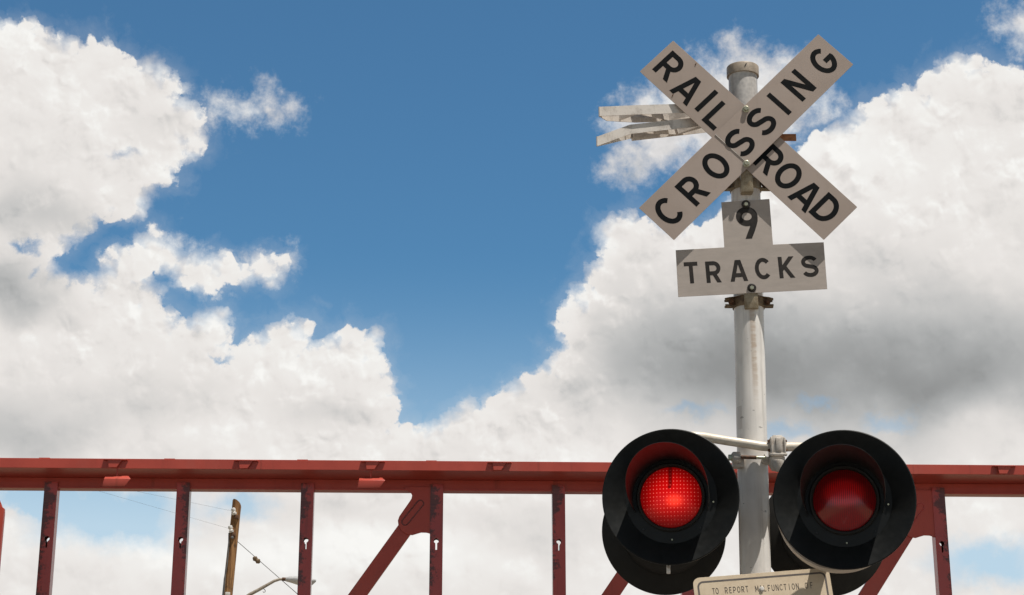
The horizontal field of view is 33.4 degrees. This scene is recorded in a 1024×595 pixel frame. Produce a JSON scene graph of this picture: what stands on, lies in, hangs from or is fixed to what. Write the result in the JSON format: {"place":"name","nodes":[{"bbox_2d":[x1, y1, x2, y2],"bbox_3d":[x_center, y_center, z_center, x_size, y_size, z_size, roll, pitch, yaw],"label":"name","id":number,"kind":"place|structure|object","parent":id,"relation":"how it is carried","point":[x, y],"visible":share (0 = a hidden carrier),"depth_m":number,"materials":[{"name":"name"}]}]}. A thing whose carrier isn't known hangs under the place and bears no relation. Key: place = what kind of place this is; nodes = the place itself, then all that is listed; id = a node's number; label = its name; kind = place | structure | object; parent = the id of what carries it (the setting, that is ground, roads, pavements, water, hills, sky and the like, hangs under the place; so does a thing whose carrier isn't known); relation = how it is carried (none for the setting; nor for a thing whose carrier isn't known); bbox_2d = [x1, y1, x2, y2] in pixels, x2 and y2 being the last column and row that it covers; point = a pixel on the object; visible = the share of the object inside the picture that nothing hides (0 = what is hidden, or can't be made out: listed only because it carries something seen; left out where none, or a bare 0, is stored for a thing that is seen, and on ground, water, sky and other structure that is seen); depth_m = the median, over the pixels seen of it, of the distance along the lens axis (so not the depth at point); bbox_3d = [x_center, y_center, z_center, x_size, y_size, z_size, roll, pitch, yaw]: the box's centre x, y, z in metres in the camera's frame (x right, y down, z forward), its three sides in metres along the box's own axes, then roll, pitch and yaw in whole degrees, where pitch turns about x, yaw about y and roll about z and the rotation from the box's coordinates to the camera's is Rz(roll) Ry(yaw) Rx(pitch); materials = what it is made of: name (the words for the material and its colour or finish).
{"place":"outdoors","nodes":[
{"label":"outdoors","id":0,"kind":"place"},
{"bbox_2d":[0,0,1023,594],"label":"sky","id":1,"kind":"structure","parent":0,"point":[373,230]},
{"label":"road","id":2,"kind":"structure","parent":0,"visible":0},
{"bbox_2d":[596,61,916,594],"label":"signal mast","id":3,"kind":"object","parent":2,"relation":"on","point":[839,506],"visible":0.94,"depth_m":7.33,"materials":[{"name":"metal"}]},
{"bbox_2d":[639,34,856,239],"bbox_3d":[1.101,-0.759,7.981,1.028,1.031,0.034,0,-17,0],"label":"crossbuck sign","id":4,"kind":"object","parent":3,"relation":"attached to","point":[736,146],"visible":1,"depth_m":7.98,"materials":[{"name":"metal"}]},
{"bbox_2d":[676,199,826,296],"bbox_3d":[1.099,-0.233,7.860,0.689,0.477,0.022,0,-17,0],"label":"track count sign","id":5,"kind":"object","parent":3,"relation":"attached to","point":[749,257],"visible":1,"depth_m":7.85,"materials":[{"name":"metal"}]},
{"bbox_2d":[693,569,832,594],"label":"notice sign","id":6,"kind":"object","parent":3,"relation":"attached to","point":[806,582],"visible":0.99,"depth_m":7.41,"materials":[{"name":"beige metal"}]},
{"label":"ground","id":7,"kind":"structure","parent":0,"visible":0},
{"bbox_2d":[222,499,240,594],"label":"utility pole","id":8,"kind":"object","parent":7,"relation":"on","point":[229,574],"visible":1,"depth_m":39.91,"materials":[{"name":"brown wood"}]},
{"bbox_2d":[238,542,296,593],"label":"guy wire","id":9,"kind":"object","parent":8,"relation":"attached to","point":[256,560],"visible":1,"depth_m":39.89,"materials":[{"name":"grey metal"}]},
{"bbox_2d":[247,576,315,594],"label":"street lamp","id":10,"kind":"object","parent":8,"relation":"attached to","point":[292,579],"visible":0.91,"depth_m":39.73,"materials":[{"name":"metal"}]},
{"label":"track bed","id":11,"kind":"structure","parent":0,"visible":0},
{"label":"rail","id":12,"kind":"object","parent":11,"relation":"on","visible":0},
{"bbox_2d":[0,458,1023,594],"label":"bridge","id":13,"kind":"structure","parent":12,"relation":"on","point":[426,484],"depth_m":16.46,"materials":[{"name":"red paint"}]}
]}

